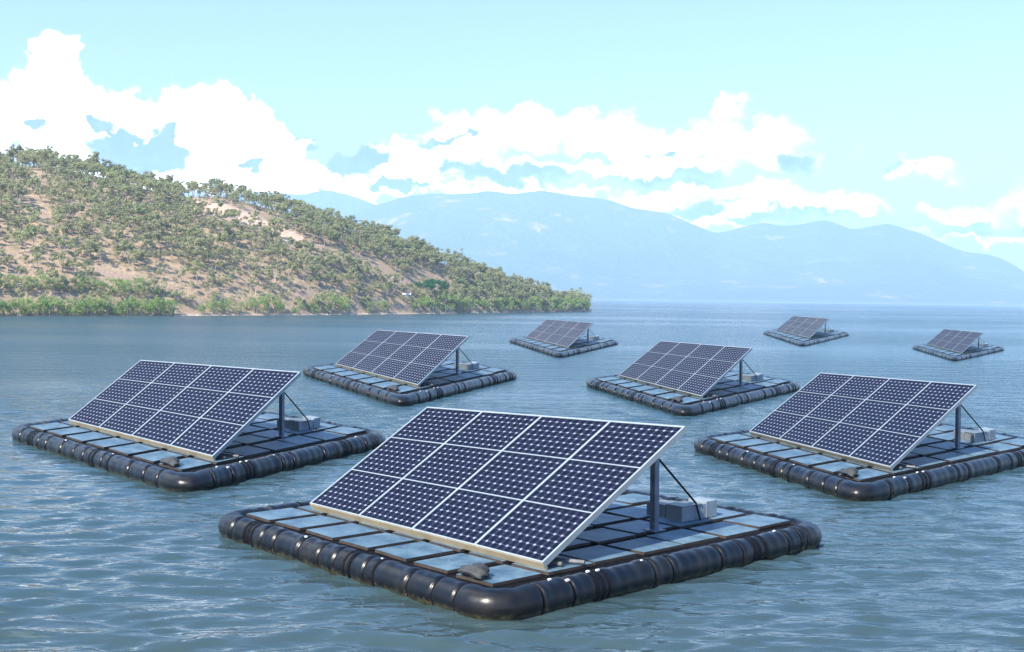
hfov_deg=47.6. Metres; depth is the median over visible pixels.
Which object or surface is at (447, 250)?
gum tree
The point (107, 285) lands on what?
mangrove
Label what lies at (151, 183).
gum tree
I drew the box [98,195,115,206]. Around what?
gum tree
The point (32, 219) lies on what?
gum tree
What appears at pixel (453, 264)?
gum tree
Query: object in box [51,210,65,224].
gum tree
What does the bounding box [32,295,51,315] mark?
mangrove
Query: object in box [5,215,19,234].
gum tree
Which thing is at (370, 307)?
mangrove
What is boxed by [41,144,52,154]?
gum tree
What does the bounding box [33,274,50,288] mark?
mangrove
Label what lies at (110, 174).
gum tree
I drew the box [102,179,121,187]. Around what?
gum tree
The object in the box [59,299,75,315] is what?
mangrove
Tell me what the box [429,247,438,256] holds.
gum tree
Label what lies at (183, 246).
gum tree
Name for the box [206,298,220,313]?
mangrove
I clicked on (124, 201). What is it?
gum tree
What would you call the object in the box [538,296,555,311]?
mangrove
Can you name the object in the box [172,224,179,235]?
gum tree
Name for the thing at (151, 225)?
gum tree
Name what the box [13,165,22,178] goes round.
gum tree
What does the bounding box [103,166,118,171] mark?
gum tree
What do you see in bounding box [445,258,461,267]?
gum tree
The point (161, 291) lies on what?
mangrove
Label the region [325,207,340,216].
gum tree
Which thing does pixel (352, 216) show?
gum tree
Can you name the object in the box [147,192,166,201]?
gum tree
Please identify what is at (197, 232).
gum tree
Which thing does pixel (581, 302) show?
mangrove
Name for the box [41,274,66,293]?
gum tree
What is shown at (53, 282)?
mangrove
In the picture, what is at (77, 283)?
mangrove
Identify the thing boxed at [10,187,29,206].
gum tree
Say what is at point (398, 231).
gum tree
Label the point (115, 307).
mangrove
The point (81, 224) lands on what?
gum tree
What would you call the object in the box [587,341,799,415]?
solar raft
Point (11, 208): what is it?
gum tree
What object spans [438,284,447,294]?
gum tree
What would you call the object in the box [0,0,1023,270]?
sky
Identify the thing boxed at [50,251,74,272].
gum tree
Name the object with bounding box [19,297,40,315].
mangrove
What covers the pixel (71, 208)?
gum tree
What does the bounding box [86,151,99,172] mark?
gum tree
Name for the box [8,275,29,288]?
mangrove
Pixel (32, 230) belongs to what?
gum tree
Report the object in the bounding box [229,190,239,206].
gum tree
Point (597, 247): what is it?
mountain range
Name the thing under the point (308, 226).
gum tree
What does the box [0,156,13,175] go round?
gum tree
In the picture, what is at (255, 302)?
mangrove
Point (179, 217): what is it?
gum tree
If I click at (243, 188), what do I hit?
gum tree
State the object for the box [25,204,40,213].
gum tree
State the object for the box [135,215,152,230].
gum tree
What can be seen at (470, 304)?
mangrove
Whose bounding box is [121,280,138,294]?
mangrove
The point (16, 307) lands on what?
mangrove
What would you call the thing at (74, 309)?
mangrove
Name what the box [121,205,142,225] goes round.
gum tree
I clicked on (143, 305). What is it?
mangrove
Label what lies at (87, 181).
gum tree
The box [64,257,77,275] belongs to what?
gum tree
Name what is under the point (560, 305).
mangrove
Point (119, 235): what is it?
gum tree
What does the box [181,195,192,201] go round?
gum tree
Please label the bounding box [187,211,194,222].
gum tree
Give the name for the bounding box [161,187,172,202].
gum tree
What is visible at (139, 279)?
mangrove
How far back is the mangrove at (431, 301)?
345.30 m
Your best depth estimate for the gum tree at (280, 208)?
339.79 m
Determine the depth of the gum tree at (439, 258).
379.90 m
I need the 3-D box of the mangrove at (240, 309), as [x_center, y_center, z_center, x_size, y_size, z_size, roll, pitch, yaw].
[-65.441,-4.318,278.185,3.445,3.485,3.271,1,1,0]
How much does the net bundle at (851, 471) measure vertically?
0.195 m
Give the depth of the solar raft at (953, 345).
119.15 m
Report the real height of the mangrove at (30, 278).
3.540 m
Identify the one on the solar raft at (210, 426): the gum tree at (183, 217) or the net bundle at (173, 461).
the net bundle at (173, 461)
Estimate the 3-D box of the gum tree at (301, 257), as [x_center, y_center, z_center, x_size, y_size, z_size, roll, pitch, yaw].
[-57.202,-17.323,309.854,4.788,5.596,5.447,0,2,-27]
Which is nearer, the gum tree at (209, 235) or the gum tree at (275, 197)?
the gum tree at (209, 235)
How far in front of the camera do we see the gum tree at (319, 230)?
335.40 m
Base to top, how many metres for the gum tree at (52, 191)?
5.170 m
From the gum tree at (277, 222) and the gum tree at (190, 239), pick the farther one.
the gum tree at (277, 222)
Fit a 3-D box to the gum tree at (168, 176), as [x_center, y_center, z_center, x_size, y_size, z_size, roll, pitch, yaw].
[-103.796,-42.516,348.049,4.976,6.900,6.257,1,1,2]
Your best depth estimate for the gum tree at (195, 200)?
319.48 m
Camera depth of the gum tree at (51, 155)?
331.84 m
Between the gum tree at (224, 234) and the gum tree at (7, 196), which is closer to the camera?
the gum tree at (7, 196)
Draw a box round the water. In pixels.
[0,300,1023,651]
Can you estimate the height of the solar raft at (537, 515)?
2.760 m
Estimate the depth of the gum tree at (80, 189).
299.40 m
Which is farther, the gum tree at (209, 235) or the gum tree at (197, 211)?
the gum tree at (197, 211)
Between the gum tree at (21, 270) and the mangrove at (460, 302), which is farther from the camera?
the mangrove at (460, 302)
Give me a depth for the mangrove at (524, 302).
400.38 m
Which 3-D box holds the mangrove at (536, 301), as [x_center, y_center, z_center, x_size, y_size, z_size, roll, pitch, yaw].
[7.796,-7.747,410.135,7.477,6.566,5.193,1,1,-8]
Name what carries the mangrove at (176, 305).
on the hill
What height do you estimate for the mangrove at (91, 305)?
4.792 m
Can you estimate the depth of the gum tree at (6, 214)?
273.08 m
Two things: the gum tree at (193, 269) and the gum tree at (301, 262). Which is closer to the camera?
the gum tree at (193, 269)
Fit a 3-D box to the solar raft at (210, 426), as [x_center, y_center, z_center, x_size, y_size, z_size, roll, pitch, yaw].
[-10.681,2.663,39.447,10.012,2.783,19.151,0,2,-40]
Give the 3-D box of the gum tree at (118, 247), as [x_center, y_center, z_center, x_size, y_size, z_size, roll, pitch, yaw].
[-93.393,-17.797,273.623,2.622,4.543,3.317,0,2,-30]
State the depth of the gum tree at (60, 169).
312.66 m
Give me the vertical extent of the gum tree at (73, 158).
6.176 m
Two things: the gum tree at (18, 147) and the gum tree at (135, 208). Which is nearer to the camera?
the gum tree at (135, 208)
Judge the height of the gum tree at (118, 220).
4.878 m
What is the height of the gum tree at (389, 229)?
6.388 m
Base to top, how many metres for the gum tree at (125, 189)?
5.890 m
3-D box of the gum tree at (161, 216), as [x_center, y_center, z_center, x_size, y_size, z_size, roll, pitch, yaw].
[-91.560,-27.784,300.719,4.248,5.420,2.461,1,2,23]
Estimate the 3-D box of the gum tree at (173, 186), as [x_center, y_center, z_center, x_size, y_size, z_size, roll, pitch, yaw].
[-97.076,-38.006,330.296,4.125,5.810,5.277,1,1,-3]
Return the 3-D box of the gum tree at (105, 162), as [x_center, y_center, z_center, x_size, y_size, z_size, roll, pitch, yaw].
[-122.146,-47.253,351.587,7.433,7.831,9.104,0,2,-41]
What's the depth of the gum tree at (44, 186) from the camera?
295.14 m
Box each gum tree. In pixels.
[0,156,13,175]
[0,191,13,202]
[0,206,13,221]
[0,279,10,297]
[1,149,17,156]
[1,163,24,184]
[1,174,15,191]
[2,159,11,173]
[2,181,19,204]
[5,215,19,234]
[6,144,24,156]
[6,204,21,221]
[8,161,19,180]
[9,264,28,284]
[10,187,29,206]
[12,230,29,253]
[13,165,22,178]
[14,167,30,178]
[15,288,25,301]
[22,253,42,272]
[24,149,34,165]
[24,226,36,244]
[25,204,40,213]
[28,212,48,233]
[32,245,49,265]
[34,182,48,198]
[35,150,49,168]
[35,150,59,159]
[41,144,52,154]
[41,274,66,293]
[45,187,58,206]
[45,269,58,285]
[46,153,62,160]
[46,166,64,184]
[48,225,70,247]
[49,159,64,176]
[49,213,63,236]
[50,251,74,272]
[51,202,77,223]
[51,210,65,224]
[52,158,68,167]
[56,236,77,249]
[58,193,68,201]
[60,153,79,162]
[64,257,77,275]
[65,166,88,185]
[67,201,84,216]
[74,220,87,240]
[75,178,92,189]
[75,229,88,241]
[75,270,88,289]
[77,187,87,201]
[78,180,92,198]
[78,216,92,230]
[78,236,99,256]
[78,241,94,259]
[83,174,99,189]
[84,207,102,227]
[84,264,100,277]
[85,195,98,203]
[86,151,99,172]
[88,242,104,262]
[90,186,100,198]
[94,230,111,241]
[95,190,111,201]
[95,202,111,223]
[96,210,110,224]
[97,167,109,175]
[97,288,112,305]
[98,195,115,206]
[100,224,108,241]
[101,158,120,170]
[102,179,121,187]
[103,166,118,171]
[105,171,126,180]
[105,208,121,225]
[105,222,120,237]
[107,201,122,216]
[109,231,122,242]
[111,241,121,258]
[112,196,120,215]
[113,175,135,195]
[114,213,128,229]
[114,242,136,264]
[115,230,139,253]
[116,207,133,228]
[119,237,131,254]
[120,198,132,207]
[121,185,140,201]
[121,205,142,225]
[128,248,143,270]
[132,192,142,203]
[134,208,152,216]
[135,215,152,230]
[136,246,153,268]
[139,231,161,251]
[140,279,158,296]
[144,221,165,239]
[145,179,167,200]
[146,219,169,231]
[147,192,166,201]
[147,202,165,219]
[151,208,163,226]
[152,214,171,227]
[157,173,174,192]
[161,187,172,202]
[165,183,178,191]
[170,211,184,225]
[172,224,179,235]
[173,193,184,204]
[178,228,201,243]
[179,212,188,227]
[180,205,199,213]
[180,207,192,221]
[180,242,194,263]
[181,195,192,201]
[181,231,193,246]
[183,200,204,214]
[184,243,211,265]
[184,260,205,284]
[185,236,195,248]
[186,202,202,222]
[187,199,207,215]
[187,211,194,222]
[190,237,205,255]
[193,223,203,237]
[198,234,214,251]
[200,247,221,266]
[206,218,232,239]
[207,178,222,196]
[207,233,215,246]
[211,244,229,258]
[211,258,225,268]
[214,177,222,195]
[214,197,223,209]
[217,229,231,246]
[219,206,242,223]
[224,218,239,231]
[225,184,246,192]
[227,267,241,285]
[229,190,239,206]
[231,230,243,245]
[232,248,255,268]
[242,190,249,206]
[243,210,259,229]
[251,269,272,286]
[259,225,276,236]
[264,259,285,280]
[267,192,284,208]
[267,204,286,216]
[267,216,289,237]
[272,243,289,262]
[279,193,287,201]
[281,261,297,277]
[283,236,301,254]
[287,251,308,270]
[295,236,314,248]
[297,260,313,275]
[303,224,318,241]
[305,243,314,254]
[306,255,318,272]
[313,214,326,225]
[315,228,334,246]
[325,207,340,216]
[325,232,342,249]
[325,255,335,270]
[334,252,353,269]
[335,221,350,233]
[336,271,352,288]
[343,271,360,281]
[348,215,356,230]
[361,220,375,226]
[374,224,389,232]
[381,224,396,235]
[392,227,400,237]
[408,235,425,244]
[423,252,435,268]
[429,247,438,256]
[432,254,444,270]
[435,247,451,262]
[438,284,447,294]
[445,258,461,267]
[447,255,459,266]
[451,248,463,257]
[467,285,476,301]
[473,262,488,272]
[567,287,584,295]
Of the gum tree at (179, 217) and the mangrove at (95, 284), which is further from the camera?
the gum tree at (179, 217)
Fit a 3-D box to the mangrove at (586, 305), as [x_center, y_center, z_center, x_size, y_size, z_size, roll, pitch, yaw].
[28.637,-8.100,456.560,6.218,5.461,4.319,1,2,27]
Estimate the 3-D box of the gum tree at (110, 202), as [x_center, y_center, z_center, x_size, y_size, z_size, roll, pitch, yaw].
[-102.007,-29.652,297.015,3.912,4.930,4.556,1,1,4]
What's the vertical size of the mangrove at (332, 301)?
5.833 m
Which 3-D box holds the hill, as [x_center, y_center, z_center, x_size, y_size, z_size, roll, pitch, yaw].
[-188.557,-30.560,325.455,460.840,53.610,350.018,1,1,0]
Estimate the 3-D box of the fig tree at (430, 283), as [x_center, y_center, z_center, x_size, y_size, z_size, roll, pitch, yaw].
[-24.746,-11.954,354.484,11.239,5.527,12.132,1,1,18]
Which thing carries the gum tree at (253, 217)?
on the hill
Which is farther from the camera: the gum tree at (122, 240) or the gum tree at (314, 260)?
the gum tree at (314, 260)
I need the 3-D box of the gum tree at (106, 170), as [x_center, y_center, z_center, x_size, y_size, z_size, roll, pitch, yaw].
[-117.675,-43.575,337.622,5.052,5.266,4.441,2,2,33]
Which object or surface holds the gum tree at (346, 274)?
on the hill
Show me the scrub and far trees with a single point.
(518, 287)
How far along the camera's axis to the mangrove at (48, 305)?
242.16 m
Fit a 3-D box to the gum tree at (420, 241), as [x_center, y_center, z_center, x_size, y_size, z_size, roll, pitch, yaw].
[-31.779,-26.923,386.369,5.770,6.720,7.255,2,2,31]
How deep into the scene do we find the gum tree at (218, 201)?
323.03 m
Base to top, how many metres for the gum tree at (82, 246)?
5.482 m
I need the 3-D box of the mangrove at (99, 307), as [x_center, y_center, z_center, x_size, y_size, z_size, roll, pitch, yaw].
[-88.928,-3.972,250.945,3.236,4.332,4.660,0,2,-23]
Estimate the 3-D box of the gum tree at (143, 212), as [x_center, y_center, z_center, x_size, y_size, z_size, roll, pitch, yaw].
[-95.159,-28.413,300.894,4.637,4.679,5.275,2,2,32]
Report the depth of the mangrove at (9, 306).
236.54 m
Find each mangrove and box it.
[0,300,14,315]
[1,299,20,315]
[2,274,15,289]
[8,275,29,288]
[8,302,26,315]
[15,296,34,315]
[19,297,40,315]
[22,276,37,289]
[26,300,47,315]
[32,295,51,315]
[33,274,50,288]
[38,297,59,315]
[43,276,60,290]
[44,296,63,315]
[52,298,70,315]
[54,278,71,291]
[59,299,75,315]
[63,297,83,315]
[67,276,83,290]
[71,299,85,315]
[76,297,94,315]
[78,276,93,291]
[81,296,103,315]
[86,295,106,315]
[88,278,104,292]
[95,299,108,315]
[99,277,115,291]
[100,296,120,315]
[107,299,124,315]
[110,277,129,293]
[115,299,128,315]
[117,298,140,315]
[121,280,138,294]
[123,295,140,315]
[129,276,150,293]
[134,297,150,315]
[145,299,156,315]
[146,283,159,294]
[148,295,163,315]
[152,296,166,315]
[155,279,171,296]
[157,299,173,315]
[163,299,180,315]
[197,304,206,313]
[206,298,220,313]
[216,297,231,314]
[231,301,245,313]
[243,294,267,313]
[256,292,276,314]
[271,297,285,314]
[291,299,305,313]
[306,303,319,313]
[320,293,340,313]
[334,295,350,313]
[364,300,376,312]
[378,299,389,312]
[411,296,428,312]
[422,294,436,312]
[435,292,455,312]
[449,292,468,312]
[461,296,477,312]
[478,300,493,312]
[493,296,507,312]
[503,296,520,312]
[518,297,529,312]
[527,296,543,311]
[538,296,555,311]
[549,293,565,311]
[562,294,573,311]
[566,295,579,311]
[575,297,588,309]
[577,300,591,311]
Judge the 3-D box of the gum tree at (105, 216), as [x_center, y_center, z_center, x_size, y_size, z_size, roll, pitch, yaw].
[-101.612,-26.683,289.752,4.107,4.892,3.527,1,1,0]
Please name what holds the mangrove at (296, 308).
on the hill
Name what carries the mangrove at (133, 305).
on the hill
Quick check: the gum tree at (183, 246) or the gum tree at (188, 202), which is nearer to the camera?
the gum tree at (183, 246)
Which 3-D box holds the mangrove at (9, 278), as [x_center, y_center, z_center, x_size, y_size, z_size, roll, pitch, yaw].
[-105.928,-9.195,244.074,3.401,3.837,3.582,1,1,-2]
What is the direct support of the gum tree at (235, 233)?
on the hill
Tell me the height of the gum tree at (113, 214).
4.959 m
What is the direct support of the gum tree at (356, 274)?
on the hill
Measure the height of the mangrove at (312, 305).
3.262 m
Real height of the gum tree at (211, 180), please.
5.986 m
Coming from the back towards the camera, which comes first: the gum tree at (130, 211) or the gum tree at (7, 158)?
the gum tree at (7, 158)
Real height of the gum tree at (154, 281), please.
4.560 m
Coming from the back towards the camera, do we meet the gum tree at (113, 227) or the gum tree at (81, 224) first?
the gum tree at (113, 227)
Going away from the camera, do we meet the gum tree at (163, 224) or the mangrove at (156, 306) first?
the mangrove at (156, 306)
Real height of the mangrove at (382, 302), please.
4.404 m
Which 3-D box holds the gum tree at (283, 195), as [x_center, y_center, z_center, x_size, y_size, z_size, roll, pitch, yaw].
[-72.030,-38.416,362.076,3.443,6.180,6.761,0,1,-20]
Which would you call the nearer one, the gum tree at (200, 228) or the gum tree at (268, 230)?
the gum tree at (200, 228)
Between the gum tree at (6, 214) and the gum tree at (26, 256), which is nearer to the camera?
the gum tree at (26, 256)
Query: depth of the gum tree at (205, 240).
292.28 m
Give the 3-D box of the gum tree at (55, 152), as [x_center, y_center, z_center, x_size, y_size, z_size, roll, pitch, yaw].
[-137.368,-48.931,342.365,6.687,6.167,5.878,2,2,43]
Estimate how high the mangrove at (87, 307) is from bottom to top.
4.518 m
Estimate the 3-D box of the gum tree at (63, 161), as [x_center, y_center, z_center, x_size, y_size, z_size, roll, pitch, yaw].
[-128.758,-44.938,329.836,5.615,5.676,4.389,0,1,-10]
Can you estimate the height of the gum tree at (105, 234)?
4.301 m
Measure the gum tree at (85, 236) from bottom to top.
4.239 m
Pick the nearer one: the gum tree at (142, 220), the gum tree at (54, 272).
the gum tree at (54, 272)
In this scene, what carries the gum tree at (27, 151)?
on the hill
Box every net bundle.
[160,456,179,466]
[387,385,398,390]
[458,563,489,579]
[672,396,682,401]
[839,467,857,476]
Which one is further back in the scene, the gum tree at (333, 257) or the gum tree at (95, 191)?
the gum tree at (333, 257)
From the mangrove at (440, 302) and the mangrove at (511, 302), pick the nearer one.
the mangrove at (440, 302)
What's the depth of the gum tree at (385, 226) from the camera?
379.44 m
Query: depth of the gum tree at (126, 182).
320.36 m
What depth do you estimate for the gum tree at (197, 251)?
285.64 m
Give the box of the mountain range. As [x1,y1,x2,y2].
[332,191,1023,302]
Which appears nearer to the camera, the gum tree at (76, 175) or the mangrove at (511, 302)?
the gum tree at (76, 175)
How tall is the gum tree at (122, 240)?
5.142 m
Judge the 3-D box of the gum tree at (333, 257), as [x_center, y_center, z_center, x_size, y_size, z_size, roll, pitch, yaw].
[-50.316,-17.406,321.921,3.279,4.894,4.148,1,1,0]
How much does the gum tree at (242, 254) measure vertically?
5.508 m
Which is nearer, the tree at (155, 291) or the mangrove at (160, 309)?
the mangrove at (160, 309)
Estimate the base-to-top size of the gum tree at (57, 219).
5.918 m
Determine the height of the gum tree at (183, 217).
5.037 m
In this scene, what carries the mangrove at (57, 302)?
on the hill
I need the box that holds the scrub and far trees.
[0,151,592,310]
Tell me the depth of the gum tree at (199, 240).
288.06 m
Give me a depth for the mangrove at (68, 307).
244.59 m
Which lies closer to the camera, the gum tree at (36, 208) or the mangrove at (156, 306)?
the mangrove at (156, 306)
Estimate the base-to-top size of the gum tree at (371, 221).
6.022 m
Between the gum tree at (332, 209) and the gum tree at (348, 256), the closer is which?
the gum tree at (348, 256)
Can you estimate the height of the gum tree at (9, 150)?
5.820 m
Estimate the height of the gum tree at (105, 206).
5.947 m
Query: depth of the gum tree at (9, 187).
287.00 m
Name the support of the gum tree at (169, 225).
on the hill
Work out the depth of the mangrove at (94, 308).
249.48 m
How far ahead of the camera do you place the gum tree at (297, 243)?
317.92 m
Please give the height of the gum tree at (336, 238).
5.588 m
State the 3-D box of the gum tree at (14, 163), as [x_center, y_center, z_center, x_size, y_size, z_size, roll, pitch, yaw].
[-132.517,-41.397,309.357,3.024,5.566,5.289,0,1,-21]
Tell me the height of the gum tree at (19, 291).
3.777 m
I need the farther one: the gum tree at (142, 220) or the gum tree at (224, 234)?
the gum tree at (224, 234)
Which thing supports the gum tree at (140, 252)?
on the hill
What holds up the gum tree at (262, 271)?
on the hill
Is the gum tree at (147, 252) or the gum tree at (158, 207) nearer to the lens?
the gum tree at (147, 252)
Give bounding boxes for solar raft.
[12,360,384,491]
[218,407,821,620]
[303,330,516,405]
[510,319,617,356]
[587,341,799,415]
[694,373,1023,500]
[763,316,848,345]
[913,329,1003,360]
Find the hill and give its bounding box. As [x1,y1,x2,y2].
[0,166,591,315]
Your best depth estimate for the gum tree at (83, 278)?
254.34 m
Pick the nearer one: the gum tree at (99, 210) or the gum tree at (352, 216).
the gum tree at (99, 210)
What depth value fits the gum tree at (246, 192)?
344.84 m
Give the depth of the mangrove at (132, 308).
255.30 m
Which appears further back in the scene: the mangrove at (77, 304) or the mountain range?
the mountain range
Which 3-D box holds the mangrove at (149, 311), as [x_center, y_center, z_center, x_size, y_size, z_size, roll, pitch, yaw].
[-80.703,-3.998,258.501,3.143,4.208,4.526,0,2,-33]
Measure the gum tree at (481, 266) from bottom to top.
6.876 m
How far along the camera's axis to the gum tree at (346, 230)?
349.88 m
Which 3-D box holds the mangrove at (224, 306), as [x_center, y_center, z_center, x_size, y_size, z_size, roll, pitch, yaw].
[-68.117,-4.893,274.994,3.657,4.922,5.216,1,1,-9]
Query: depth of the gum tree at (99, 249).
269.18 m
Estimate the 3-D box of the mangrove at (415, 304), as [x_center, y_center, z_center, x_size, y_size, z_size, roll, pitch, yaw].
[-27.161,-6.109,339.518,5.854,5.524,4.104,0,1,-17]
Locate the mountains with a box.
[206,190,375,223]
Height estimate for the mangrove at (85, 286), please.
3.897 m
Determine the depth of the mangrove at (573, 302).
443.56 m
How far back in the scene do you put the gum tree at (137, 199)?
311.45 m
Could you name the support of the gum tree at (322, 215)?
on the hill
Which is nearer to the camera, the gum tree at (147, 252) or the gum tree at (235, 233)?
the gum tree at (147, 252)
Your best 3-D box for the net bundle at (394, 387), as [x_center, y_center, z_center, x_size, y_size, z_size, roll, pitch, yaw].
[-5.791,3.001,56.703,0.538,0.215,1.813,0,1,-12]
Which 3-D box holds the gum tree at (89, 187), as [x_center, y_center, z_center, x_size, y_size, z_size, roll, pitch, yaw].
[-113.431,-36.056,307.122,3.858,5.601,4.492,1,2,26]
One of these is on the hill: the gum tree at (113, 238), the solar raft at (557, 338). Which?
the gum tree at (113, 238)
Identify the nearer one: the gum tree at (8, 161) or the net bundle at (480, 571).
the net bundle at (480, 571)
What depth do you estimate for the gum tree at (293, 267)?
304.43 m
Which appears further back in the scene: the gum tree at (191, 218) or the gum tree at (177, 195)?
the gum tree at (177, 195)
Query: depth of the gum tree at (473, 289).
372.26 m
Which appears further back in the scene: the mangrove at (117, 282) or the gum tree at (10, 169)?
the gum tree at (10, 169)
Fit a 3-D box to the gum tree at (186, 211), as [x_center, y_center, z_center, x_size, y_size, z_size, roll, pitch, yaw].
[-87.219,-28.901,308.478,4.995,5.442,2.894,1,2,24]
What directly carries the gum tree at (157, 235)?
on the hill
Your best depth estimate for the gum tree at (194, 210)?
309.60 m
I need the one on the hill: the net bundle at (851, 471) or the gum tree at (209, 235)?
the gum tree at (209, 235)
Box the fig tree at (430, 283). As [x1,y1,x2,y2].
[414,278,449,294]
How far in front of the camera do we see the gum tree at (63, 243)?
265.35 m
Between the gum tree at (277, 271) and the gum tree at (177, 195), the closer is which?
the gum tree at (277, 271)
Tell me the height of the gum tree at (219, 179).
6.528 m
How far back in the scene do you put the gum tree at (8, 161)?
311.57 m
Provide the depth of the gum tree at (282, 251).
307.68 m
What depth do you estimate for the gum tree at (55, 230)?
269.76 m
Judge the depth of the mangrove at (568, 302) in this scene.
436.61 m
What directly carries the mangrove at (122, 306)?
on the hill
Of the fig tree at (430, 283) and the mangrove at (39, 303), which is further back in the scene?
the fig tree at (430, 283)
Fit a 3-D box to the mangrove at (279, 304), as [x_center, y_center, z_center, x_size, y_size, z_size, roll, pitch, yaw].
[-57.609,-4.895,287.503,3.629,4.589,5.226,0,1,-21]
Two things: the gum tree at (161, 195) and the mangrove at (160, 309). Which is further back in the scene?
the gum tree at (161, 195)
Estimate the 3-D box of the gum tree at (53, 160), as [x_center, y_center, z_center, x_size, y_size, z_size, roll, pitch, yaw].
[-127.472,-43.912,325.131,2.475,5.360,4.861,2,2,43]
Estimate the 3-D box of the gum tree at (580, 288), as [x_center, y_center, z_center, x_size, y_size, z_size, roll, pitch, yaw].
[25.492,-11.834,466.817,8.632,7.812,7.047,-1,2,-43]
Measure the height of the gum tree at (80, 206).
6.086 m
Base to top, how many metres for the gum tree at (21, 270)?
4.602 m
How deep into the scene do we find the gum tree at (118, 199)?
300.52 m
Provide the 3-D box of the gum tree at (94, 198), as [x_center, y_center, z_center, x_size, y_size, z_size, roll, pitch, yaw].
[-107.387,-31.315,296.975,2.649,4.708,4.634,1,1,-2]
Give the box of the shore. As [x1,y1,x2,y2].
[563,298,1023,305]
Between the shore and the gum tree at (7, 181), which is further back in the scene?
the shore
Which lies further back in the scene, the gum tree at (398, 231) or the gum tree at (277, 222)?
the gum tree at (398, 231)
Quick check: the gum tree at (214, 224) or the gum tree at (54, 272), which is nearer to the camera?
the gum tree at (54, 272)
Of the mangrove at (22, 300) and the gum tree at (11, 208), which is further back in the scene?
the gum tree at (11, 208)
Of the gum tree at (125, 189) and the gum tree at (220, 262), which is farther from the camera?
the gum tree at (125, 189)
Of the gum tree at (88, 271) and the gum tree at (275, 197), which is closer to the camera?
the gum tree at (88, 271)
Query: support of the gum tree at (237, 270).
on the hill
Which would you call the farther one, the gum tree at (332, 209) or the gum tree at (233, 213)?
the gum tree at (332, 209)
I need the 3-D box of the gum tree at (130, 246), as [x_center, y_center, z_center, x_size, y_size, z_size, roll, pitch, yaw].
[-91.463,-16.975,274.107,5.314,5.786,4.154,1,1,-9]
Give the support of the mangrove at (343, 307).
on the hill
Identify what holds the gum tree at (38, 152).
on the hill
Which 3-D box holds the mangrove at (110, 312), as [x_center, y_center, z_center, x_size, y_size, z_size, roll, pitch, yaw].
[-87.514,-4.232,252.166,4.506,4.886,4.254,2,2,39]
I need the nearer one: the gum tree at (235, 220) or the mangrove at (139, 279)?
the mangrove at (139, 279)
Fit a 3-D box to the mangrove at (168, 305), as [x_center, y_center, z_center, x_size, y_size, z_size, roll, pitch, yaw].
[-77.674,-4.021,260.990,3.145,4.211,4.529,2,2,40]
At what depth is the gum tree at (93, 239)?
270.54 m
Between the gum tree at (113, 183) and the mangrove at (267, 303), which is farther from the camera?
the gum tree at (113, 183)
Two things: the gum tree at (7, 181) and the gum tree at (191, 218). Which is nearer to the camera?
the gum tree at (7, 181)
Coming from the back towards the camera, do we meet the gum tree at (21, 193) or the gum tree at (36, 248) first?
the gum tree at (21, 193)
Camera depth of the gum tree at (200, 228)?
301.55 m
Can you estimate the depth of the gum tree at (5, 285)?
241.65 m
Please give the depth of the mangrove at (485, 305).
375.40 m
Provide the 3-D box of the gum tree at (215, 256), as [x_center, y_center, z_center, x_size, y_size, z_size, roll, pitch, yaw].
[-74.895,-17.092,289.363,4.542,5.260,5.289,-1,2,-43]
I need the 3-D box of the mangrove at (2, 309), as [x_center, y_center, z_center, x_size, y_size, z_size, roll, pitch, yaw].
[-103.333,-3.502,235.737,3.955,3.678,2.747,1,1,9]
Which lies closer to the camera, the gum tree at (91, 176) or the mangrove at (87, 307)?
the mangrove at (87, 307)
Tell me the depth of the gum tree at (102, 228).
280.55 m
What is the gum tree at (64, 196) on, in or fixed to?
on the hill
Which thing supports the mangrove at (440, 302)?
on the hill
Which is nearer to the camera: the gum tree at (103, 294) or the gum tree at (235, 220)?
the gum tree at (103, 294)
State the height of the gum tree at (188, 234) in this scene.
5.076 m
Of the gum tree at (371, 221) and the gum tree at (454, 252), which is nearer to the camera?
the gum tree at (371, 221)
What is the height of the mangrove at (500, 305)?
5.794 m
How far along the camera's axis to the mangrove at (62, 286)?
251.62 m
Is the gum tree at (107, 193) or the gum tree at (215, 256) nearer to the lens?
the gum tree at (215, 256)
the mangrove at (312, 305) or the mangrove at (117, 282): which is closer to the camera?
the mangrove at (117, 282)
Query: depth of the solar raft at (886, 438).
35.57 m
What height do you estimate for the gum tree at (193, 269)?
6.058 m
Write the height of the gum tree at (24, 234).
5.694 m
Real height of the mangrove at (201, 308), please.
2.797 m
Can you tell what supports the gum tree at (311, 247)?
on the hill
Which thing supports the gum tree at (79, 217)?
on the hill
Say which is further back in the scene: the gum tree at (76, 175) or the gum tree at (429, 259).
the gum tree at (429, 259)
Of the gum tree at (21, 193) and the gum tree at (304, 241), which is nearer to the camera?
the gum tree at (21, 193)
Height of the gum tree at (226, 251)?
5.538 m

